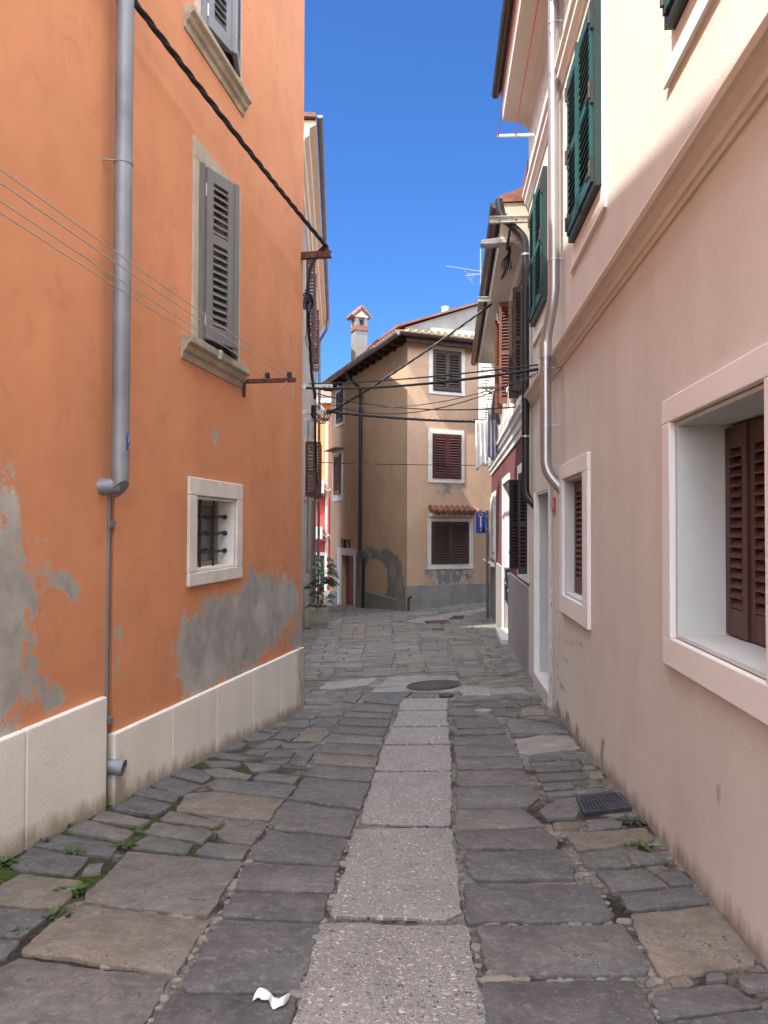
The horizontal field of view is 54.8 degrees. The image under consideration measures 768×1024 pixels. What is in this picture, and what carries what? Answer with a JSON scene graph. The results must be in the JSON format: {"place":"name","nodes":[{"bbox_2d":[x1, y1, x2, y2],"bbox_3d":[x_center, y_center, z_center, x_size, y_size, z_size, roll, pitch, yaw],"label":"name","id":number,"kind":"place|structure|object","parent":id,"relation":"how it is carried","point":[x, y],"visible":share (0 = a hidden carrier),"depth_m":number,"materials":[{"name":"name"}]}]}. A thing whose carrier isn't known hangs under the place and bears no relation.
{"place":"outdoors","nodes":[
{"label":"outdoors","id":0,"kind":"place"},
{"bbox_2d":[0,212,266,378],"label":"clothesline","id":1,"kind":"object","parent":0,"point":[116,286],"visible":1,"depth_m":4.14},
{"bbox_2d":[217,350,222,359],"bbox_3d":[-1.264,-1.216,5.719,0.021,0.079,0.079,0,-1,10],"label":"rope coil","id":2,"kind":"object","parent":1,"relation":"hanging from","point":[220,354],"visible":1,"depth_m":5.70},
{"bbox_2d":[0,601,767,1023],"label":"paving","id":3,"kind":"structure","parent":0,"point":[274,907],"depth_m":3.30,"materials":[{"name":"stone"}]},
{"bbox_2d":[0,856,19,869],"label":"weed","id":4,"kind":"object","parent":3,"relation":"on","point":[8,859],"visible":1,"depth_m":3.53,"materials":[{"name":"green plant"}]},
{"bbox_2d":[12,925,34,933],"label":"weed","id":5,"kind":"object","parent":3,"relation":"on","point":[18,928],"visible":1,"depth_m":2.83,"materials":[{"name":"green plant"}]},
{"bbox_2d":[40,904,73,920],"bbox_3d":[-1.311,1.607,2.964,0.144,0.029,0.104,0,-1,0],"label":"weed","id":6,"kind":"object","parent":3,"relation":"on","point":[55,909],"visible":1,"depth_m":2.97,"materials":[{"name":"green plant"}]},
{"bbox_2d":[61,846,87,854],"bbox_3d":[-1.552,1.689,3.689,0.110,0.024,0.131,1,-2,-41],"label":"weed","id":7,"kind":"object","parent":3,"relation":"on","point":[68,849],"visible":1,"depth_m":3.69,"materials":[{"name":"green plant"}]},
{"bbox_2d":[252,988,290,1008],"bbox_3d":[-0.367,1.565,2.393,0.115,0.028,0.082,0,-1,19],"label":"tissue","id":8,"kind":"object","parent":3,"relation":"on","point":[266,994],"visible":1,"depth_m":2.39,"materials":[{"name":"white paper"}]},
{"bbox_2d":[99,810,664,1023],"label":"joint rubble","id":9,"kind":"object","parent":3,"relation":"on","point":[297,993],"visible":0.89,"depth_m":2.81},
{"bbox_2d":[371,608,579,755],"bbox_3d":[1.159,2.350,13.017,2.122,0.513,14.136,0,-1,5],"label":"cement patch","id":10,"kind":"object","parent":3,"relation":"on","point":[532,746],"visible":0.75,"depth_m":9.16,"materials":[{"name":"grey concrete"}]},
{"bbox_2d":[406,680,460,690],"bbox_3d":[0.645,2.273,9.685,0.710,0.093,0.710,0,-1,0],"label":"manhole cover","id":11,"kind":"object","parent":10,"relation":"on","point":[431,685],"visible":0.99,"depth_m":9.62,"materials":[{"name":"metal"}]},
{"bbox_2d":[424,620,451,623],"bbox_3d":[1.260,2.605,17.463,0.622,0.069,0.601,0,-1,0],"label":"drain cover","id":12,"kind":"object","parent":10,"relation":"on","point":[439,621],"visible":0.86,"depth_m":17.49,"materials":[{"name":"brown metal"}]},
{"bbox_2d":[449,615,464,619],"bbox_3d":[1.796,2.603,18.213,0.323,0.057,0.655,0,-1,11],"label":"drain grate","id":13,"kind":"object","parent":10,"relation":"on","point":[457,617],"visible":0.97,"depth_m":18.17,"materials":[{"name":"metal"}]},
{"bbox_2d":[622,839,663,851],"bbox_3d":[1.361,1.756,3.898,0.178,0.042,0.144,-1,-2,41],"label":"weed","id":14,"kind":"object","parent":3,"relation":"on","point":[641,842],"visible":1,"depth_m":3.91,"materials":[{"name":"green plant"}]},
{"bbox_2d":[0,590,767,1023],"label":"ground","id":15,"kind":"structure","parent":0,"point":[516,676],"depth_m":4.37,"materials":[{"name":"grey stone"}]},
{"bbox_2d":[53,882,90,897],"bbox_3d":[-1.356,1.631,3.212,0.146,0.042,0.147,1,-2,-39],"label":"weed","id":16,"kind":"object","parent":15,"relation":"on","point":[79,885],"visible":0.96,"depth_m":3.21,"materials":[{"name":"green plant"}]},
{"bbox_2d":[113,841,138,849],"bbox_3d":[-1.319,1.700,3.782,0.106,0.026,0.098,1,-2,-41],"label":"weed","id":17,"kind":"object","parent":15,"relation":"on","point":[120,844],"visible":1,"depth_m":3.79,"materials":[{"name":"green plant"}]},
{"bbox_2d":[0,0,304,862],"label":"orange house","id":18,"kind":"structure","parent":15,"relation":"on","point":[150,606],"depth_m":4.99,"materials":[{"name":"paint"}]},
{"bbox_2d":[126,433,129,449],"bbox_3d":[-1.560,-0.426,4.524,0.016,0.100,0.075,0,-1,-12],"label":"pipe sticker","id":19,"kind":"object","parent":18,"relation":"attached to","point":[127,441],"visible":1,"depth_m":4.49,"materials":[{"name":"blue plastic"}]},
{"bbox_2d":[187,476,242,586],"bbox_3d":[-1.494,0.163,6.238,0.217,0.850,1.131,0,-1,10],"label":"window","id":20,"kind":"structure","parent":18,"relation":"in","point":[215,524],"depth_m":6.37,"materials":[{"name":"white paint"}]},
{"bbox_2d":[180,135,249,388],"bbox_3d":[-1.463,-2.034,6.200,0.481,1.783,1.259,0,-1,10],"label":"window","id":21,"kind":"structure","parent":18,"relation":"in","point":[216,200],"depth_m":6.00,"materials":[{"name":"wood"}]},
{"bbox_2d":[184,0,251,116],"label":"window","id":22,"kind":"structure","parent":18,"relation":"in","point":[214,26],"depth_m":6.19,"materials":[{"name":"stone"}]},
{"bbox_2d":[242,372,295,396],"bbox_3d":[-1.069,-1.175,6.765,0.530,0.218,0.228,0,-1,0],"label":"clothesline bracket","id":23,"kind":"object","parent":18,"relation":"attached to","point":[271,380],"visible":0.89,"depth_m":6.80,"materials":[{"name":"metal"}]},
{"bbox_2d":[0,200,266,372],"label":"clothesline","id":24,"kind":"object","parent":23,"relation":"attached to","point":[117,278],"visible":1,"depth_m":4.16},
{"bbox_2d":[0,168,288,371],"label":"clothesline","id":25,"kind":"object","parent":23,"relation":"attached to","point":[123,257],"visible":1,"depth_m":3.80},
{"bbox_2d":[0,182,288,378],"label":"clothesline","id":26,"kind":"object","parent":23,"relation":"attached to","point":[123,267],"visible":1,"depth_m":3.80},
{"bbox_2d":[301,246,331,259],"bbox_3d":[-0.804,-3.039,8.695,0.380,0.125,0.060,0,-1,10],"label":"cable bracket","id":27,"kind":"object","parent":18,"relation":"attached to","point":[326,252],"visible":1,"depth_m":8.66,"materials":[{"name":"metal"}]},
{"bbox_2d":[134,0,327,246],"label":"cable","id":28,"kind":"object","parent":27,"relation":"attached to","point":[156,31],"visible":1,"depth_m":5.78,"materials":[{"name":"black rubber"}]},
{"bbox_2d":[306,246,323,398],"bbox_3d":[-1.086,-3.028,11.468,0.226,1.608,5.670,0,-1,-7],"label":"cable","id":29,"kind":"object","parent":27,"relation":"hanging from","point":[311,265],"visible":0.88,"depth_m":13.66,"materials":[{"name":"black rubber"}]},
{"bbox_2d":[303,289,313,312],"bbox_3d":[-1.374,-3.789,13.282,0.239,0.404,0.118,0,-1,0],"label":"cable joint","id":30,"kind":"object","parent":29,"relation":"hanging from","point":[308,307],"visible":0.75,"depth_m":13.26,"materials":[{"name":"black plastic"}]},
{"bbox_2d":[301,112,329,632],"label":"stone house","id":31,"kind":"structure","parent":15,"relation":"on","point":[313,209],"depth_m":17.66,"materials":[{"name":"paint"}]},
{"bbox_2d":[304,437,316,500],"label":"window","id":32,"kind":"structure","parent":31,"relation":"in","point":[307,444],"depth_m":17.07,"materials":[{"name":"wood"}]},
{"bbox_2d":[305,260,316,347],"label":"window","id":33,"kind":"structure","parent":31,"relation":"in","point":[313,276],"depth_m":17.07,"materials":[{"name":"wood"}]},
{"bbox_2d":[310,310,319,371],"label":"window","id":34,"kind":"structure","parent":31,"relation":"in","point":[315,355],"depth_m":20.46,"materials":[{"name":"wood"}]},
{"bbox_2d":[302,410,331,420],"bbox_3d":[-1.346,-1.859,14.254,0.670,0.207,0.075,0,-1,-4],"label":"cable bracket","id":35,"kind":"object","parent":31,"relation":"attached to","point":[321,412],"visible":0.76,"depth_m":14.23,"materials":[{"name":"metal"}]},
{"bbox_2d":[314,417,317,484],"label":"cable","id":36,"kind":"object","parent":35,"relation":"hanging from","point":[315,445],"visible":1,"depth_m":14.47,"materials":[{"name":"black rubber"}]},
{"bbox_2d":[310,405,332,424],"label":"cable loops","id":37,"kind":"object","parent":35,"relation":"hanging from","point":[313,413],"visible":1,"depth_m":14.19,"materials":[{"name":"black rubber"}]},
{"bbox_2d":[329,410,475,422],"bbox_3d":[0.798,-2.103,16.448,0.062,0.502,5.747,-1,-2,40],"label":"cable","id":38,"kind":"object","parent":35,"relation":"attached to","point":[394,417],"visible":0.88,"depth_m":15.92,"materials":[{"name":"black rubber"}]},
{"bbox_2d":[312,439,321,501],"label":"window","id":39,"kind":"structure","parent":31,"relation":"in","point":[319,447],"depth_m":22.49,"materials":[{"name":"wood"}]},
{"bbox_2d":[302,384,332,389],"bbox_3d":[-1.334,-2.414,14.266,0.690,0.100,0.075,0,-1,-4],"label":"cable bracket","id":40,"kind":"object","parent":31,"relation":"attached to","point":[304,386],"visible":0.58,"depth_m":14.25,"materials":[{"name":"metal"}]},
{"bbox_2d":[315,393,515,409],"bbox_3d":[0.348,-1.935,12.644,4.698,0.800,0.020,-1,-2,43],"label":"cable","id":41,"kind":"object","parent":40,"relation":"attached to","point":[416,408],"visible":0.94,"depth_m":12.47,"materials":[{"name":"black rubber"}]},
{"bbox_2d":[309,606,327,628],"bbox_3d":[-1.510,2.454,17.096,0.440,0.530,0.440,0,-1,-5],"label":"planter","id":42,"kind":"object","parent":15,"relation":"on","point":[318,619],"visible":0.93,"depth_m":16.88,"materials":[{"name":"concrete"}]},
{"bbox_2d":[305,603,328,612],"bbox_3d":[-1.493,2.194,17.094,0.664,0.273,0.592,-1,-1,37],"label":"grass tuft","id":43,"kind":"object","parent":42,"relation":"in","point":[318,605],"visible":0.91,"depth_m":17.03,"materials":[{"name":"green plant"}]},
{"bbox_2d":[304,557,339,607],"bbox_3d":[-1.460,1.651,17.194,0.878,1.222,0.564,0,-1,0],"label":"fig sapling","id":44,"kind":"object","parent":42,"relation":"in","point":[331,581],"visible":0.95,"depth_m":17.10,"materials":[{"name":"green plant"}]},
{"bbox_2d":[316,390,330,589],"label":"bright orange house","id":45,"kind":"structure","parent":15,"relation":"on","point":[325,507],"depth_m":34.32,"materials":[{"name":"paint"}]},
{"bbox_2d":[316,527,329,539],"bbox_3d":[-3.046,1.016,34.119,1.274,0.667,0.412,0,-1,-2],"label":"air conditioner","id":46,"kind":"object","parent":45,"relation":"attached to","point":[321,533],"visible":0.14,"depth_m":33.94,"materials":[{"name":"metal"}]},
{"bbox_2d":[320,552,326,589],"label":"window","id":47,"kind":"structure","parent":45,"relation":"in","point":[322,554],"depth_m":34.27,"materials":[{"name":"white paint"}]},
{"bbox_2d":[322,481,330,494],"bbox_3d":[-2.974,-1.088,34.165,1.274,0.668,0.412,0,-1,-2],"label":"air conditioner","id":48,"kind":"object","parent":45,"relation":"attached to","point":[323,488],"visible":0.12,"depth_m":33.99,"materials":[{"name":"metal"}]},
{"bbox_2d":[321,305,491,610],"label":"tan house","id":49,"kind":"structure","parent":15,"relation":"on","point":[404,538],"depth_m":21.26,"materials":[{"name":"paint"}]},
{"bbox_2d":[332,450,342,500],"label":"window","id":50,"kind":"structure","parent":49,"relation":"in","point":[337,469],"depth_m":26.99,"materials":[{"name":"white paint"}]},
{"bbox_2d":[335,390,344,427],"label":"window","id":51,"kind":"structure","parent":49,"relation":"in","point":[339,418],"depth_m":26.80,"materials":[{"name":"white paint"}]},
{"bbox_2d":[337,547,354,606],"bbox_3d":[-1.231,2.407,26.006,0.240,2.267,2.144,1,-1,-20],"label":"door","id":52,"kind":"structure","parent":49,"relation":"in","point":[350,553],"depth_m":26.29,"materials":[{"name":"paint"}]},
{"bbox_2d":[344,539,349,548],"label":"window","id":53,"kind":"structure","parent":49,"relation":"in","point":[346,541],"depth_m":26.45,"materials":[{"name":"black glass"}]},
{"bbox_2d":[428,428,463,482],"bbox_3d":[1.772,-1.582,20.963,1.141,1.511,0.082,1,-1,-22],"label":"window","id":54,"kind":"structure","parent":49,"relation":"in","point":[445,447],"depth_m":20.94,"materials":[{"name":"white paint"}]},
{"bbox_2d":[429,345,464,395],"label":"window","id":55,"kind":"structure","parent":49,"relation":"in","point":[442,360],"depth_m":20.99,"materials":[{"name":"white paint"}]},
{"bbox_2d":[427,518,472,568],"bbox_3d":[1.891,0.897,20.956,1.441,1.429,0.095,1,-1,-22],"label":"window","id":56,"kind":"structure","parent":49,"relation":"in","point":[449,540],"depth_m":20.93,"materials":[{"name":"white paint"}]},
{"bbox_2d":[445,249,481,283],"bbox_3d":[2.286,-6.027,21.181,1.098,2.979,0.325,0,-1,16],"label":"television aerial","id":57,"kind":"object","parent":49,"relation":"on","point":[480,271],"visible":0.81,"depth_m":21.15,"materials":[{"name":"metal"}]},
{"bbox_2d":[367,302,477,349],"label":"grey gable house","id":58,"kind":"structure","parent":15,"relation":"on","point":[447,320],"depth_m":24.94,"materials":[{"name":"paint"}]},
{"bbox_2d":[439,693,453,697],"bbox_3d":[0.750,2.216,8.922,0.180,0.050,0.180,0,-1,0],"label":"manhole cover","id":59,"kind":"object","parent":15,"relation":"on","point":[446,695],"visible":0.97,"depth_m":8.87,"materials":[{"name":"metal"}]},
{"bbox_2d":[475,510,488,617],"bbox_3d":[2.381,1.317,18.187,0.105,2.710,0.440,1,-2,-42],"label":"road sign","id":60,"kind":"object","parent":15,"relation":"on","point":[481,522],"visible":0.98,"depth_m":18.05,"materials":[{"name":"blue metal"}]},
{"bbox_2d":[474,708,492,713],"bbox_3d":[1.054,2.117,7.866,0.200,0.050,0.200,0,-1,0],"label":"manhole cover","id":61,"kind":"object","parent":15,"relation":"on","point":[483,710],"visible":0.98,"depth_m":7.81,"materials":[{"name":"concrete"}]},
{"bbox_2d":[471,156,533,677],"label":"plum house","id":62,"kind":"structure","parent":15,"relation":"on","point":[503,342],"depth_m":12.00,"materials":[{"name":"paint"}]},
{"bbox_2d":[308,462,485,465],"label":"cable","id":63,"kind":"object","parent":62,"relation":"attached to","point":[392,464],"visible":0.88,"depth_m":16.73,"materials":[{"name":"black rubber"}]},
{"bbox_2d":[474,387,494,419],"bbox_3d":[2.219,-2.272,15.698,0.560,0.336,2.291,0,-1,5],"label":"laundry rack","id":64,"kind":"object","parent":62,"relation":"attached to","point":[485,388],"visible":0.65,"depth_m":14.59,"materials":[{"name":"metal"}]},
{"bbox_2d":[476,420,493,470],"bbox_3d":[2.284,-1.489,16.812,0.519,1.143,0.066,1,-1,-30],"label":"hanging cloth","id":65,"kind":"object","parent":64,"relation":"hanging from","point":[481,441],"visible":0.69,"depth_m":16.76,"materials":[{"name":"white fabric"}]},
{"bbox_2d":[486,410,499,460],"bbox_3d":[2.227,-1.577,15.155,0.347,1.085,0.084,1,-1,-31],"label":"hanging cloth","id":66,"kind":"object","parent":64,"relation":"hanging from","point":[492,438],"visible":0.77,"depth_m":15.15,"materials":[{"name":"grey fabric"}]},
{"bbox_2d":[489,390,500,424],"bbox_3d":[2.168,-2.062,14.569,0.315,0.676,0.080,1,-2,-40],"label":"hanging cloth","id":67,"kind":"object","parent":64,"relation":"hanging from","point":[493,414],"visible":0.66,"depth_m":14.55,"materials":[{"name":"grey fabric"}]},
{"bbox_2d":[478,296,493,301],"bbox_3d":[2.017,-3.856,13.416,0.610,0.085,0.075,0,-1,5],"label":"cable bracket","id":68,"kind":"object","parent":62,"relation":"attached to","point":[484,299],"visible":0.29,"depth_m":13.44,"materials":[{"name":"metal"}]},
{"bbox_2d":[329,303,491,413],"bbox_3d":[0.458,-2.847,13.862,3.127,1.921,0.051,0,-1,15],"label":"cable","id":69,"kind":"object","parent":68,"relation":"hanging from","point":[423,352],"visible":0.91,"depth_m":13.80,"materials":[{"name":"black rubber"}]},
{"bbox_2d":[479,363,494,424],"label":"window","id":70,"kind":"structure","parent":62,"relation":"in","point":[483,402],"depth_m":16.87,"materials":[{"name":"white paint"}]},
{"bbox_2d":[483,491,495,566],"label":"window","id":71,"kind":"structure","parent":62,"relation":"in","point":[493,496],"depth_m":17.74,"materials":[{"name":"paint"}]},
{"bbox_2d":[480,237,520,248],"bbox_3d":[1.706,-3.812,10.461,0.680,0.127,0.150,0,-1,5],"label":"street lamp","id":72,"kind":"object","parent":62,"relation":"attached to","point":[497,242],"visible":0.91,"depth_m":10.41,"materials":[{"name":"grey metal"}]},
{"bbox_2d":[495,473,509,644],"bbox_3d":[2.522,1.257,14.307,0.779,3.903,1.752,0,-1,0],"label":"door","id":73,"kind":"structure","parent":62,"relation":"in","point":[501,633],"depth_m":15.05,"materials":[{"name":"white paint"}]},
{"bbox_2d":[495,301,513,419],"bbox_3d":[2.175,-2.731,13.446,0.258,2.060,1.535,0,-1,5],"label":"window","id":74,"kind":"structure","parent":62,"relation":"in","point":[501,328],"depth_m":12.87,"materials":[{"name":"brown wood"}]},
{"bbox_2d":[504,584,507,599],"bbox_3d":[2.576,1.615,14.955,0.280,0.321,0.114,0,-1,5],"label":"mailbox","id":75,"kind":"object","parent":62,"relation":"attached to","point":[506,591],"visible":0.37,"depth_m":14.93,"materials":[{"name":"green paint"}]},
{"bbox_2d":[504,567,509,580],"bbox_3d":[2.577,1.257,14.962,0.280,0.264,0.114,0,-1,5],"label":"mailbox","id":76,"kind":"object","parent":62,"relation":"attached to","point":[507,569],"visible":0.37,"depth_m":14.93,"materials":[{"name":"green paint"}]},
{"bbox_2d":[489,215,528,223],"bbox_3d":[1.681,-3.852,9.761,0.590,0.085,0.075,0,-1,4],"label":"cable bracket","id":77,"kind":"object","parent":62,"relation":"attached to","point":[509,219],"visible":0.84,"depth_m":9.77,"materials":[{"name":"metal"}]},
{"bbox_2d":[501,223,511,279],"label":"cable","id":78,"kind":"object","parent":77,"relation":"attached to","point":[507,244],"visible":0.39,"depth_m":10.32,"materials":[{"name":"black rubber"}]},
{"bbox_2d":[502,249,511,269],"bbox_3d":[1.745,-3.585,10.500,0.146,0.304,0.074,0,-1,0],"label":"cable splice","id":79,"kind":"object","parent":78,"relation":"hanging from","point":[507,256],"visible":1,"depth_m":10.51,"materials":[{"name":"black rubber"}]},
{"bbox_2d":[509,285,521,409],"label":"window","id":80,"kind":"structure","parent":62,"relation":"in","point":[515,306],"depth_m":10.85,"materials":[{"name":"brown wood"}]},
{"bbox_2d":[509,463,528,582],"bbox_3d":[1.998,0.128,11.008,0.164,1.740,1.585,0,-1,5],"label":"window","id":81,"kind":"structure","parent":62,"relation":"in","point":[519,520],"depth_m":10.34,"materials":[{"name":"white paint"}]},
{"bbox_2d":[576,791,631,816],"bbox_3d":[1.361,1.834,4.650,0.337,0.064,0.450,0,-1,0],"label":"drain cover","id":82,"kind":"object","parent":15,"relation":"on","point":[603,803],"visible":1,"depth_m":4.60,"materials":[{"name":"grey metal"}]},
{"bbox_2d":[491,0,767,969],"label":"cream house","id":83,"kind":"structure","parent":15,"relation":"on","point":[645,194],"depth_m":4.11,"materials":[{"name":"paint"}]},
{"bbox_2d":[306,367,538,389],"bbox_3d":[0.215,-2.061,11.597,0.038,0.752,6.132,1,-1,-34],"label":"cable","id":84,"kind":"object","parent":83,"relation":"attached to","point":[446,381],"visible":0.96,"depth_m":10.84,"materials":[{"name":"black rubber"}]},
{"bbox_2d":[309,364,538,383],"bbox_3d":[0.242,-2.126,11.597,0.022,0.765,6.101,1,-1,-33],"label":"cable","id":85,"kind":"object","parent":83,"relation":"attached to","point":[433,376],"visible":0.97,"depth_m":10.77,"materials":[{"name":"black rubber"}]},
{"bbox_2d":[320,375,535,407],"bbox_3d":[0.329,-1.900,11.643,0.012,0.655,6.079,1,-1,-31],"label":"cable","id":86,"kind":"object","parent":83,"relation":"attached to","point":[435,402],"visible":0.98,"depth_m":10.87,"materials":[{"name":"black rubber"}]},
{"bbox_2d":[325,372,537,413],"bbox_3d":[0.373,-1.840,11.642,0.014,0.671,6.034,1,-1,-30],"label":"cable","id":87,"kind":"object","parent":83,"relation":"attached to","point":[435,408],"visible":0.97,"depth_m":10.95,"materials":[{"name":"black rubber"}]},
{"bbox_2d":[497,129,535,141],"bbox_3d":[1.686,-4.765,9.400,0.490,0.150,0.040,0,-1,4],"label":"clothesline bracket","id":88,"kind":"object","parent":83,"relation":"attached to","point":[517,135],"visible":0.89,"depth_m":9.39,"materials":[{"name":"white metal"}]},
{"bbox_2d":[498,0,515,135],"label":"clothesline","id":89,"kind":"object","parent":88,"relation":"attached to","point":[507,63],"visible":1,"depth_m":8.07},
{"bbox_2d":[515,0,538,134],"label":"clothesline","id":90,"kind":"object","parent":88,"relation":"attached to","point":[527,65],"visible":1,"depth_m":8.11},
{"bbox_2d":[528,153,547,347],"bbox_3d":[1.832,-3.068,8.840,0.108,1.871,1.455,0,-1,4],"label":"window","id":91,"kind":"structure","parent":83,"relation":"in","point":[538,214],"depth_m":8.59,"materials":[{"name":"paint"}]},
{"bbox_2d":[533,487,552,709],"bbox_3d":[2.109,1.468,8.599,0.678,3.440,1.450,0,-1,0],"label":"door","id":92,"kind":"structure","parent":83,"relation":"in","point":[541,673],"depth_m":9.25,"materials":[{"name":"white paint"}]},
{"bbox_2d":[552,497,554,513],"bbox_3d":[1.781,-0.068,7.774,0.016,0.170,0.140,0,-1,4],"label":"house number plate","id":93,"kind":"object","parent":83,"relation":"attached to","point":[553,505],"visible":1,"depth_m":7.74,"materials":[{"name":"red ceramic"}]},
{"bbox_2d":[559,452,590,629],"bbox_3d":[1.855,0.244,6.581,0.370,1.419,1.378,0,-1,4],"label":"window","id":94,"kind":"structure","parent":83,"relation":"in","point":[574,492],"depth_m":6.88,"materials":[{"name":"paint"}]},
{"bbox_2d":[565,0,606,273],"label":"window","id":95,"kind":"structure","parent":83,"relation":"in","point":[585,90],"depth_m":5.78,"materials":[{"name":"paint"}]},
{"bbox_2d":[660,0,713,89],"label":"window","id":96,"kind":"structure","parent":83,"relation":"in","point":[683,19],"depth_m":3.66,"materials":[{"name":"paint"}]},
{"bbox_2d":[662,342,767,725],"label":"window","id":97,"kind":"structure","parent":83,"relation":"in","point":[715,579],"depth_m":3.63,"materials":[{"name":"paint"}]},
{"bbox_2d":[616,901,644,913],"bbox_3d":[1.046,1.694,3.172,0.107,0.024,0.104,1,-2,-45],"label":"weed","id":98,"kind":"object","parent":15,"relation":"on","point":[623,904],"visible":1,"depth_m":3.17,"materials":[{"name":"green plant"}]},
{"bbox_2d":[615,814,648,824],"bbox_3d":[1.431,1.804,4.326,0.218,0.028,0.147,0,-1,0],"label":"weed","id":99,"kind":"object","parent":15,"relation":"on","point":[627,817],"visible":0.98,"depth_m":4.33,"materials":[{"name":"green plant"}]},
{"bbox_2d":[626,863,647,869],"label":"weed","id":100,"kind":"object","parent":15,"relation":"on","point":[639,865],"visible":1,"depth_m":3.65,"materials":[{"name":"green plant"}]},
{"bbox_2d":[292,677,490,1023],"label":"concrete path","id":101,"kind":"structure","parent":0,"point":[363,973],"depth_m":3.13,"materials":[{"name":"grey concrete"}]},
{"bbox_2d":[304,0,528,386],"label":"sky","id":102,"kind":"structure","parent":0,"point":[416,162],"materials":[{"name":"blue"}]}
]}

